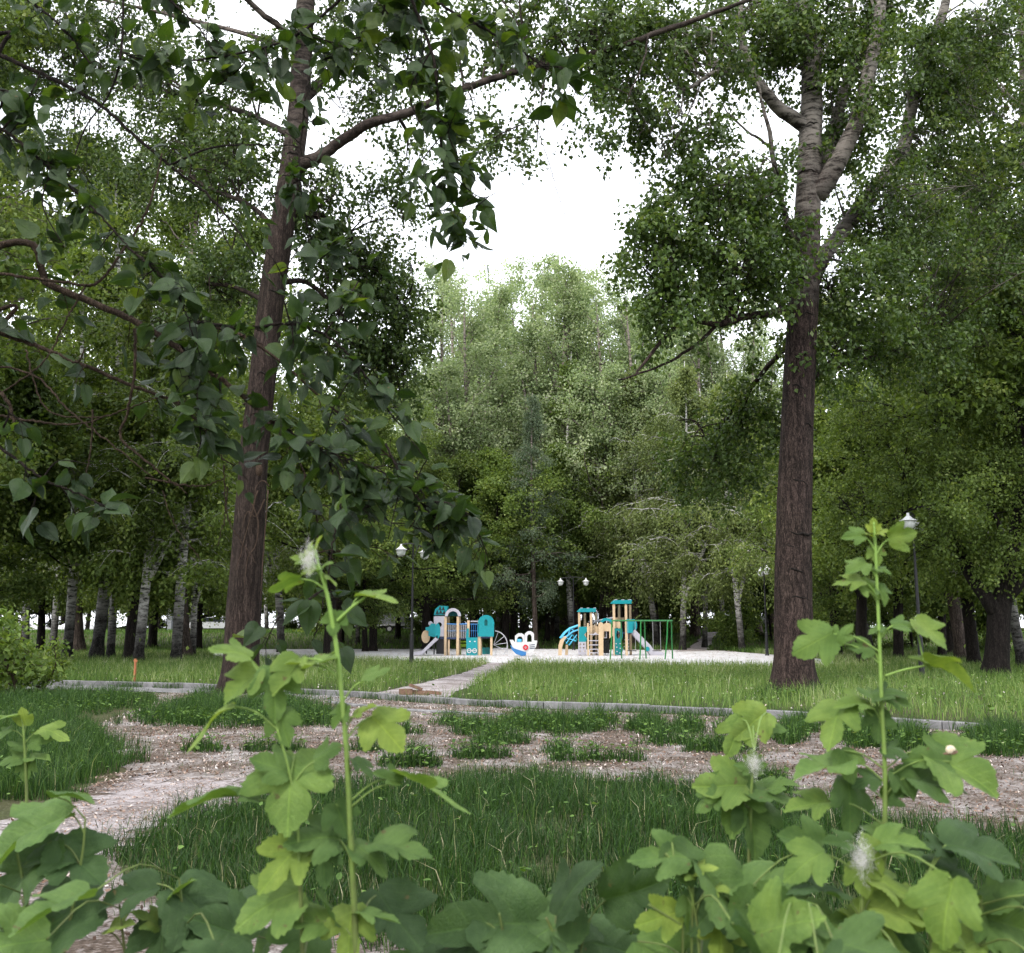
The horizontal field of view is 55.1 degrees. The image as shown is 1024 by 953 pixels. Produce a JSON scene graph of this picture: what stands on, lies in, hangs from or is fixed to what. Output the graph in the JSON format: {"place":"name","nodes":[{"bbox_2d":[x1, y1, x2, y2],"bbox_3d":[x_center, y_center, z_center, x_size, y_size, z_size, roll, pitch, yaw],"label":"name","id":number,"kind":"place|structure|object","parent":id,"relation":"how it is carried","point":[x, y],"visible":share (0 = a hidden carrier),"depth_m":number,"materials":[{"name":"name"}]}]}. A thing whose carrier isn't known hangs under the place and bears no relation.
{"place":"outdoors","nodes":[
{"label":"outdoors","id":0,"kind":"place"},
{"bbox_2d":[0,770,264,875],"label":"path","id":1,"kind":"structure","parent":0,"point":[121,793],"depth_m":8.43,"materials":[{"name":"grey gravel"}]},
{"bbox_2d":[0,649,1021,875],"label":"poplar fluff","id":2,"kind":"object","parent":1,"relation":"on","point":[120,806],"visible":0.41,"depth_m":9.50,"materials":[{"name":"white plant"}]},
{"bbox_2d":[27,685,350,700],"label":"pavement","id":3,"kind":"structure","parent":0,"point":[172,690],"depth_m":23.76,"materials":[{"name":"concrete"}]},
{"bbox_2d":[0,692,1023,952],"bbox_3d":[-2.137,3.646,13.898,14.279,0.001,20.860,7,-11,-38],"label":"dirt path","id":4,"kind":"structure","parent":0,"point":[104,943],"depth_m":10.88,"materials":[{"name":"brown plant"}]},
{"bbox_2d":[0,627,1023,952],"bbox_3d":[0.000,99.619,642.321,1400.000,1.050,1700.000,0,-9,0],"label":"ground","id":5,"kind":"structure","parent":0,"point":[4,809],"depth_m":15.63,"materials":[{"name":"green plant"}]},
{"bbox_2d":[0,603,62,694],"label":"leafy bush","id":6,"kind":"object","parent":5,"relation":"on","point":[12,653],"visible":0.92,"depth_m":20.44,"materials":[{"name":"green plant"}]},
{"bbox_2d":[1,341,64,650],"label":"birch tree","id":7,"kind":"object","parent":5,"relation":"on","point":[24,635],"depth_m":57.09,"materials":[{"name":"green plant"}]},
{"bbox_2d":[0,707,69,903],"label":"shrub","id":8,"kind":"object","parent":5,"relation":"on","point":[26,766],"visible":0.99,"depth_m":1.85,"materials":[{"name":"green plant"}]},
{"bbox_2d":[0,537,82,649],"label":"leafy tree","id":9,"kind":"object","parent":5,"relation":"on","point":[40,613],"visible":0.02,"depth_m":59.05,"materials":[{"name":"green plant"}]},
{"bbox_2d":[9,636,76,694],"bbox_3d":[-10.343,4.250,21.515,1.149,1.483,1.348,-6,-11,35],"label":"leafy bush","id":10,"kind":"object","parent":5,"relation":"on","point":[63,662],"visible":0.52,"depth_m":21.59,"materials":[{"name":"green plant"}]},
{"bbox_2d":[0,369,124,651],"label":"birch tree","id":11,"kind":"object","parent":5,"relation":"on","point":[56,607],"visible":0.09,"depth_m":55.41,"materials":[{"name":"green plant"}]},
{"bbox_2d":[0,127,128,569],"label":"birch tree","id":12,"kind":"object","parent":5,"relation":"on","point":[7,509],"visible":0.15,"depth_m":41.60,"materials":[{"name":"green plant"}]},
{"bbox_2d":[0,319,134,611],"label":"leafy tree","id":13,"kind":"object","parent":5,"relation":"on","point":[34,408],"visible":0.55,"depth_m":39.56,"materials":[{"name":"green plant"}]},
{"bbox_2d":[0,0,137,475],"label":"poplar tree","id":14,"kind":"object","parent":5,"relation":"on","point":[11,230],"visible":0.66,"depth_m":28.29,"materials":[{"name":"green plant"}]},
{"bbox_2d":[0,9,138,487],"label":"poplar tree","id":15,"kind":"object","parent":5,"relation":"on","point":[9,470],"visible":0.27,"depth_m":35.96,"materials":[{"name":"green plant"}]},
{"bbox_2d":[4,128,173,652],"bbox_3d":[-25.108,-5.297,58.612,15.345,31.982,15.814,3,-9,-20],"label":"poplar tree","id":16,"kind":"object","parent":5,"relation":"on","point":[79,642],"visible":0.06,"depth_m":56.84,"materials":[{"name":"green plant"}]},
{"bbox_2d":[0,239,216,658],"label":"birch tree","id":17,"kind":"object","parent":5,"relation":"on","point":[84,257],"visible":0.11,"depth_m":45.40,"materials":[{"name":"green plant"}]},
{"bbox_2d":[49,353,217,658],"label":"birch tree","id":18,"kind":"object","parent":5,"relation":"on","point":[111,636],"visible":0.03,"depth_m":46.56,"materials":[{"name":"green plant"}]},
{"bbox_2d":[0,790,270,952],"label":"shrub","id":19,"kind":"object","parent":5,"relation":"on","point":[196,911],"visible":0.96,"depth_m":1.18,"materials":[{"name":"green plant"}]},
{"bbox_2d":[84,582,219,647],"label":"elm tree","id":20,"kind":"object","parent":5,"relation":"on","point":[152,633],"visible":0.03,"depth_m":68.90,"materials":[{"name":"green plant"}]},
{"bbox_2d":[39,344,275,659],"bbox_3d":[-16.919,1.075,44.953,12.144,15.115,11.285,-4,-10,27],"label":"leafy tree","id":21,"kind":"object","parent":5,"relation":"on","point":[129,640],"visible":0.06,"depth_m":43.33,"materials":[{"name":"green plant"}]},
{"bbox_2d":[43,253,277,661],"bbox_3d":[-14.304,-1.231,40.569,8.721,18.367,7.690,5,-10,-27],"label":"birch tree","id":22,"kind":"object","parent":5,"relation":"on","point":[181,580],"visible":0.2,"depth_m":40.21,"materials":[{"name":"green plant"}]},
{"bbox_2d":[25,136,309,659],"bbox_3d":[-17.406,-3.991,47.197,13.351,25.946,14.677,-1,-9,7],"label":"birch tree","id":23,"kind":"object","parent":5,"relation":"on","point":[97,646],"visible":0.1,"depth_m":45.47,"materials":[{"name":"green plant"}]},
{"bbox_2d":[32,230,313,663],"bbox_3d":[-14.133,-1.438,41.304,9.757,18.940,10.726,-4,-10,26],"label":"birch tree","id":24,"kind":"object","parent":5,"relation":"on","point":[150,454],"visible":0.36,"depth_m":40.00,"materials":[{"name":"green plant"}]},
{"bbox_2d":[122,476,283,655],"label":"birch tree","id":25,"kind":"object","parent":5,"relation":"on","point":[194,620],"visible":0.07,"depth_m":49.36,"materials":[{"name":"green plant"}]},
{"bbox_2d":[79,103,334,656],"bbox_3d":[-16.048,-5.353,50.545,13.749,29.599,14.170,0,-9,-2],"label":"poplar tree","id":26,"kind":"object","parent":5,"relation":"on","point":[171,229],"visible":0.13,"depth_m":50.65,"materials":[{"name":"green plant"}]},
{"bbox_2d":[161,532,292,649],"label":"leafy tree","id":27,"kind":"object","parent":5,"relation":"on","point":[200,612],"visible":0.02,"depth_m":63.07,"materials":[{"name":"green plant"}]},
{"bbox_2d":[190,298,383,651],"bbox_3d":[-15.862,-0.568,60.843,16.296,23.350,11.442,-4,-10,25],"label":"birch tree","id":28,"kind":"object","parent":5,"relation":"on","point":[279,612],"visible":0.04,"depth_m":59.08,"materials":[{"name":"green plant"}]},
{"bbox_2d":[0,0,604,674],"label":"overhanging poplar","id":29,"kind":"object","parent":5,"relation":"on","point":[192,364],"visible":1,"depth_m":2.89,"materials":[{"name":"green plant"}]},
{"bbox_2d":[168,535,470,952],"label":"shrub","id":30,"kind":"object","parent":5,"relation":"on","point":[300,922],"visible":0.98,"depth_m":1.01,"materials":[{"name":"green plant"}]},
{"bbox_2d":[237,381,427,655],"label":"leafy tree","id":31,"kind":"object","parent":5,"relation":"on","point":[313,427],"visible":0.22,"depth_m":50.55,"materials":[{"name":"green plant"}]},
{"bbox_2d":[294,507,423,650],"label":"leafy tree","id":32,"kind":"object","parent":5,"relation":"on","point":[372,581],"visible":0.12,"depth_m":60.34,"materials":[{"name":"green plant"}]},
{"bbox_2d":[0,0,751,693],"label":"poplar tree","id":33,"kind":"object","parent":5,"relation":"on","point":[384,348],"visible":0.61,"depth_m":25.22,"materials":[{"name":"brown plant"}]},
{"bbox_2d":[307,326,444,642],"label":"poplar tree","id":34,"kind":"object","parent":5,"relation":"on","point":[383,431],"visible":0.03,"depth_m":67.25,"materials":[{"name":"green plant"}]},
{"bbox_2d":[298,432,474,650],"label":"leafy tree","id":35,"kind":"object","parent":5,"relation":"on","point":[390,440],"visible":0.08,"depth_m":62.47,"materials":[{"name":"green plant"}]},
{"bbox_2d":[396,543,428,662],"bbox_3d":[-3.983,5.134,39.175,0.492,4.942,2.200,-5,-10,28],"label":"street lamp","id":36,"kind":"object","parent":5,"relation":"on","point":[400,550],"visible":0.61,"depth_m":39.01,"materials":[{"name":"black metal"}]},
{"bbox_2d":[355,460,528,648],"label":"elm tree","id":37,"kind":"object","parent":5,"relation":"on","point":[447,587],"visible":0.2,"depth_m":67.09,"materials":[{"name":"green plant"}]},
{"bbox_2d":[389,255,495,626],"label":"poplar tree","id":38,"kind":"object","parent":5,"relation":"on","point":[447,352],"visible":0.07,"depth_m":94.08,"materials":[{"name":"green plant"}]},
{"bbox_2d":[380,663,505,696],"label":"footpath","id":39,"kind":"structure","parent":5,"relation":"on","point":[450,682],"depth_m":26.32,"materials":[{"name":"grey concrete"}]},
{"bbox_2d":[396,268,524,642],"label":"poplar tree","id":40,"kind":"object","parent":5,"relation":"on","point":[462,279],"visible":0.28,"depth_m":75.69,"materials":[{"name":"green plant"}]},
{"bbox_2d":[387,270,538,636],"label":"poplar tree","id":41,"kind":"object","parent":5,"relation":"on","point":[474,329],"visible":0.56,"depth_m":74.93,"materials":[{"name":"green plant"}]},
{"bbox_2d":[401,447,529,616],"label":"leafy tree","id":42,"kind":"object","parent":5,"relation":"on","point":[464,467],"visible":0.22,"depth_m":69.96,"materials":[{"name":"green plant"}]},
{"bbox_2d":[431,477,519,636],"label":"leafy tree","id":43,"kind":"object","parent":5,"relation":"on","point":[475,611],"visible":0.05,"depth_m":72.75,"materials":[{"name":"green plant"}]},
{"bbox_2d":[408,257,545,626],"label":"poplar tree","id":44,"kind":"object","parent":5,"relation":"on","point":[503,298],"visible":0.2,"depth_m":85.73,"materials":[{"name":"green plant"}]},
{"bbox_2d":[442,283,549,631],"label":"poplar tree","id":45,"kind":"object","parent":5,"relation":"on","point":[498,628],"visible":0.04,"depth_m":90.51,"materials":[{"name":"green plant"}]},
{"bbox_2d":[423,442,578,646],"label":"leafy tree","id":46,"kind":"object","parent":5,"relation":"on","point":[491,484],"visible":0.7,"depth_m":68.60,"materials":[{"name":"green plant"}]},
{"bbox_2d":[461,252,543,615],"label":"poplar tree","id":47,"kind":"object","parent":5,"relation":"on","point":[520,267],"visible":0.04,"depth_m":97.12,"materials":[{"name":"green plant"}]},
{"bbox_2d":[466,258,555,625],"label":"poplar tree","id":48,"kind":"object","parent":5,"relation":"on","point":[492,278],"visible":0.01,"depth_m":101.34,"materials":[{"name":"green plant"}]},
{"bbox_2d":[0,628,1023,682],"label":"woodland grass","id":49,"kind":"structure","parent":5,"relation":"on","point":[404,632],"depth_m":68.91,"materials":[{"name":"green plant"}]},
{"bbox_2d":[2,648,1023,721],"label":"lawn grass","id":50,"kind":"structure","parent":5,"relation":"on","point":[628,681],"depth_m":25.93,"materials":[{"name":"green plant"}]},
{"bbox_2d":[473,272,564,629],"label":"poplar tree","id":51,"kind":"object","parent":5,"relation":"on","point":[539,624],"visible":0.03,"depth_m":95.45,"materials":[{"name":"green plant"}]},
{"bbox_2d":[452,504,587,644],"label":"leafy tree","id":52,"kind":"object","parent":5,"relation":"on","point":[513,611],"visible":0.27,"depth_m":71.75,"materials":[{"name":"green plant"}]},
{"bbox_2d":[477,315,562,632],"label":"poplar tree","id":53,"kind":"object","parent":5,"relation":"on","point":[523,626],"visible":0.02,"depth_m":87.44,"materials":[{"name":"green plant"}]},
{"bbox_2d":[214,649,833,665],"bbox_3d":[-2.688,9.577,52.677,34.839,0.034,29.685,0,-9,0],"label":"playground surface","id":54,"kind":"object","parent":5,"relation":"on","point":[689,657],"visible":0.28,"depth_m":52.19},
{"bbox_2d":[414,606,507,655],"bbox_3d":[-2.842,8.315,52.889,5.076,2.671,1.926,2,-9,-13],"label":"play structure","id":55,"kind":"object","parent":54,"relation":"on","point":[485,629],"visible":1,"depth_m":52.39,"materials":[{"name":"blue paint"}]},
{"bbox_2d":[510,631,536,655],"bbox_3d":[0.593,8.660,50.759,1.432,1.314,0.510,0,-9,0],"label":"spring rocker","id":56,"kind":"object","parent":54,"relation":"on","point":[519,647],"visible":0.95,"depth_m":50.55,"materials":[{"name":"white paint"}]},
{"bbox_2d":[558,599,663,655],"bbox_3d":[5.259,8.158,52.954,5.674,3.034,1.724,1,-9,-7],"label":"play structure","id":57,"kind":"object","parent":54,"relation":"on","point":[599,630],"visible":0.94,"depth_m":52.40,"materials":[{"name":"teal paint"}]},
{"bbox_2d":[610,620,672,658],"bbox_3d":[6.141,7.766,46.561,3.164,1.902,1.161,0,-9,0],"label":"swing set","id":58,"kind":"object","parent":54,"relation":"on","point":[644,637],"visible":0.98,"depth_m":46.67,"materials":[{"name":"green metal"}]},
{"bbox_2d":[464,392,590,648],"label":"larch tree","id":59,"kind":"object","parent":5,"relation":"on","point":[529,437],"visible":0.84,"depth_m":67.93,"materials":[{"name":"green plant"}]},
{"bbox_2d":[38,680,1022,729],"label":"kerb","id":60,"kind":"structure","parent":5,"relation":"on","point":[945,725],"depth_m":18.51,"materials":[{"name":"concrete"}]},
{"bbox_2d":[389,853,671,952],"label":"shrub","id":61,"kind":"object","parent":5,"relation":"on","point":[519,915],"visible":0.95,"depth_m":1.09,"materials":[{"name":"green plant"}]},
{"bbox_2d":[473,250,620,636],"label":"poplar tree","id":62,"kind":"object","parent":5,"relation":"on","point":[558,314],"visible":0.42,"depth_m":79.12,"materials":[{"name":"green plant"}]},
{"bbox_2d":[462,256,647,640],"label":"poplar tree","id":63,"kind":"object","parent":5,"relation":"on","point":[522,367],"visible":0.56,"depth_m":77.31,"materials":[{"name":"green plant"}]},
{"bbox_2d":[490,351,634,643],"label":"birch tree","id":64,"kind":"object","parent":5,"relation":"on","point":[571,505],"visible":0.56,"depth_m":72.24,"materials":[{"name":"green plant"}]},
{"bbox_2d":[506,493,627,640],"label":"leafy tree","id":65,"kind":"object","parent":5,"relation":"on","point":[548,620],"visible":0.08,"depth_m":74.43,"materials":[{"name":"green plant"}]},
{"bbox_2d":[538,454,632,625],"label":"leafy tree","id":66,"kind":"object","parent":5,"relation":"on","point":[563,586],"visible":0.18,"depth_m":74.34,"materials":[{"name":"green plant"}]},
{"bbox_2d":[541,296,657,636],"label":"poplar tree","id":67,"kind":"object","parent":5,"relation":"on","point":[588,353],"visible":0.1,"depth_m":81.32,"materials":[{"name":"green plant"}]},
{"bbox_2d":[535,267,665,641],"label":"poplar tree","id":68,"kind":"object","parent":5,"relation":"on","point":[591,395],"visible":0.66,"depth_m":73.73,"materials":[{"name":"green plant"}]},
{"bbox_2d":[547,278,668,633],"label":"poplar tree","id":69,"kind":"object","parent":5,"relation":"on","point":[602,612],"visible":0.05,"depth_m":84.49,"materials":[{"name":"green plant"}]},
{"bbox_2d":[569,258,704,643],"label":"poplar tree","id":70,"kind":"object","parent":5,"relation":"on","point":[649,379],"visible":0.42,"depth_m":72.84,"materials":[{"name":"green plant"}]},
{"bbox_2d":[582,481,695,639],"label":"leafy tree","id":71,"kind":"object","parent":5,"relation":"on","point":[625,593],"visible":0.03,"depth_m":73.83,"materials":[{"name":"green plant"}]},
{"bbox_2d":[570,360,724,645],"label":"birch tree","id":72,"kind":"object","parent":5,"relation":"on","point":[606,568],"visible":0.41,"depth_m":71.81,"materials":[{"name":"green plant"}]},
{"bbox_2d":[638,593,699,633],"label":"young tree","id":73,"kind":"object","parent":5,"relation":"on","point":[664,615],"visible":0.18,"depth_m":82.21,"materials":[{"name":"green plant"}]},
{"bbox_2d":[601,361,775,649],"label":"birch tree","id":74,"kind":"object","parent":5,"relation":"on","point":[679,390],"visible":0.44,"depth_m":67.08,"materials":[{"name":"green plant"}]},
{"bbox_2d":[627,388,767,646],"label":"birch tree","id":75,"kind":"object","parent":5,"relation":"on","point":[705,632],"visible":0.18,"depth_m":68.46,"materials":[{"name":"green plant"}]},
{"bbox_2d":[640,297,777,636],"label":"poplar tree","id":76,"kind":"object","parent":5,"relation":"on","point":[695,630],"visible":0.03,"depth_m":81.94,"materials":[{"name":"green plant"}]},
{"bbox_2d":[652,372,777,651],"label":"birch tree","id":77,"kind":"object","parent":5,"relation":"on","point":[723,578],"visible":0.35,"depth_m":61.99,"materials":[{"name":"green plant"}]},
{"bbox_2d":[625,813,825,952],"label":"shrub","id":78,"kind":"object","parent":5,"relation":"on","point":[731,904],"visible":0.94,"depth_m":0.99,"materials":[{"name":"green plant"}]},
{"bbox_2d":[690,604,764,647],"bbox_3d":[14.355,10.115,65.025,4.836,3.410,3.578,0,-9,2],"label":"leafy bush","id":79,"kind":"object","parent":5,"relation":"on","point":[725,624],"visible":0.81,"depth_m":64.64,"materials":[{"name":"green plant"}]},
{"bbox_2d":[675,294,783,470],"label":"poplar tree","id":80,"kind":"object","parent":5,"relation":"on","point":[736,345],"visible":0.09,"depth_m":85.49,"materials":[{"name":"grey plant"}]},
{"bbox_2d":[688,293,782,634],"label":"poplar tree","id":81,"kind":"object","parent":5,"relation":"on","point":[720,373],"visible":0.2,"depth_m":82.04,"materials":[{"name":"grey plant"}]},
{"bbox_2d":[708,554,773,640],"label":"young tree","id":82,"kind":"object","parent":5,"relation":"on","point":[770,630],"visible":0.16,"depth_m":75.11,"materials":[{"name":"green plant"}]},
{"bbox_2d":[692,699,800,862],"bbox_3d":[0.306,1.019,1.200,0.154,1.450,0.151,0,-9,0],"label":"shrub","id":83,"kind":"object","parent":5,"relation":"on","point":[737,793],"visible":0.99,"depth_m":1.26,"materials":[{"name":"green plant"}]},
{"bbox_2d":[542,0,1023,693],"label":"poplar tree","id":84,"kind":"object","parent":5,"relation":"on","point":[808,40],"visible":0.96,"depth_m":24.37,"materials":[{"name":"green plant"}]},
{"bbox_2d":[706,292,888,646],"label":"birch tree","id":85,"kind":"object","parent":5,"relation":"on","point":[869,637],"visible":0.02,"depth_m":60.30,"materials":[{"name":"green plant"}]},
{"bbox_2d":[711,479,934,653],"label":"elm tree","id":86,"kind":"object","parent":5,"relation":"on","point":[760,516],"visible":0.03,"depth_m":49.59,"materials":[{"name":"green plant"}]},
{"bbox_2d":[736,370,936,664],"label":"leafy tree","id":87,"kind":"object","parent":5,"relation":"on","point":[859,601],"visible":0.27,"depth_m":40.16,"materials":[{"name":"green plant"}]},
{"bbox_2d":[812,563,914,653],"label":"leafy tree","id":88,"kind":"object","parent":5,"relation":"on","point":[821,604],"visible":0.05,"depth_m":47.48,"materials":[{"name":"green plant"}]},
{"bbox_2d":[773,394,976,658],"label":"leafy tree","id":89,"kind":"object","parent":5,"relation":"on","point":[898,645],"visible":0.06,"depth_m":45.53,"materials":[{"name":"green plant"}]},
{"bbox_2d":[783,517,999,868],"bbox_3d":[0.415,0.874,0.997,0.235,1.676,0.078,0,-9,0],"label":"shrub","id":90,"kind":"object","parent":5,"relation":"on","point":[931,770],"visible":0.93,"depth_m":1.09,"materials":[{"name":"green plant"}]},
{"bbox_2d":[778,817,1023,952],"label":"shrub","id":91,"kind":"object","parent":5,"relation":"on","point":[942,900],"visible":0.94,"depth_m":0.94,"materials":[{"name":"green plant"}]},
{"bbox_2d":[825,130,992,658],"bbox_3d":[20.220,-3.966,46.090,11.662,25.422,12.019,-4,-10,26],"label":"tree","id":92,"kind":"object","parent":5,"relation":"on","point":[956,620],"visible":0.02,"depth_m":43.56,"materials":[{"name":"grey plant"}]},
{"bbox_2d":[899,512,924,677],"bbox_3d":[11.811,3.510,28.599,0.492,4.942,2.200,-5,-10,30],"label":"street lamp","id":93,"kind":"object","parent":5,"relation":"on","point":[909,520],"visible":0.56,"depth_m":28.40,"materials":[{"name":"black metal"}]},
{"bbox_2d":[812,276,1023,676],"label":"elm tree","id":94,"kind":"object","parent":5,"relation":"on","point":[953,518],"visible":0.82,"depth_m":30.57,"materials":[{"name":"green plant"}]},
{"bbox_2d":[813,314,1023,665],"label":"leafy tree","id":95,"kind":"object","parent":5,"relation":"on","point":[971,641],"visible":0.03,"depth_m":37.46,"materials":[{"name":"green plant"}]},
{"bbox_2d":[867,538,998,655],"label":"leafy tree","id":96,"kind":"object","parent":5,"relation":"on","point":[942,619],"visible":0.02,"depth_m":47.27,"materials":[{"name":"green plant"}]},
{"bbox_2d":[873,0,1023,406],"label":"poplar tree","id":97,"kind":"object","parent":5,"relation":"on","point":[1018,345],"visible":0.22,"depth_m":31.55,"materials":[{"name":"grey plant"}]},
{"bbox_2d":[878,210,1023,542],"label":"leafy tree","id":98,"kind":"object","parent":5,"relation":"on","point":[962,400],"visible":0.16,"depth_m":31.00,"materials":[{"name":"green plant"}]},
{"bbox_2d":[898,297,1023,667],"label":"tree","id":99,"kind":"object","parent":5,"relation":"on","point":[1017,636],"visible":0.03,"depth_m":35.43,"materials":[{"name":"green plant"}]},
{"bbox_2d":[0,0,1023,627],"label":"sky","id":100,"kind":"structure","parent":0,"point":[531,219],"materials":[{"name":"white"}]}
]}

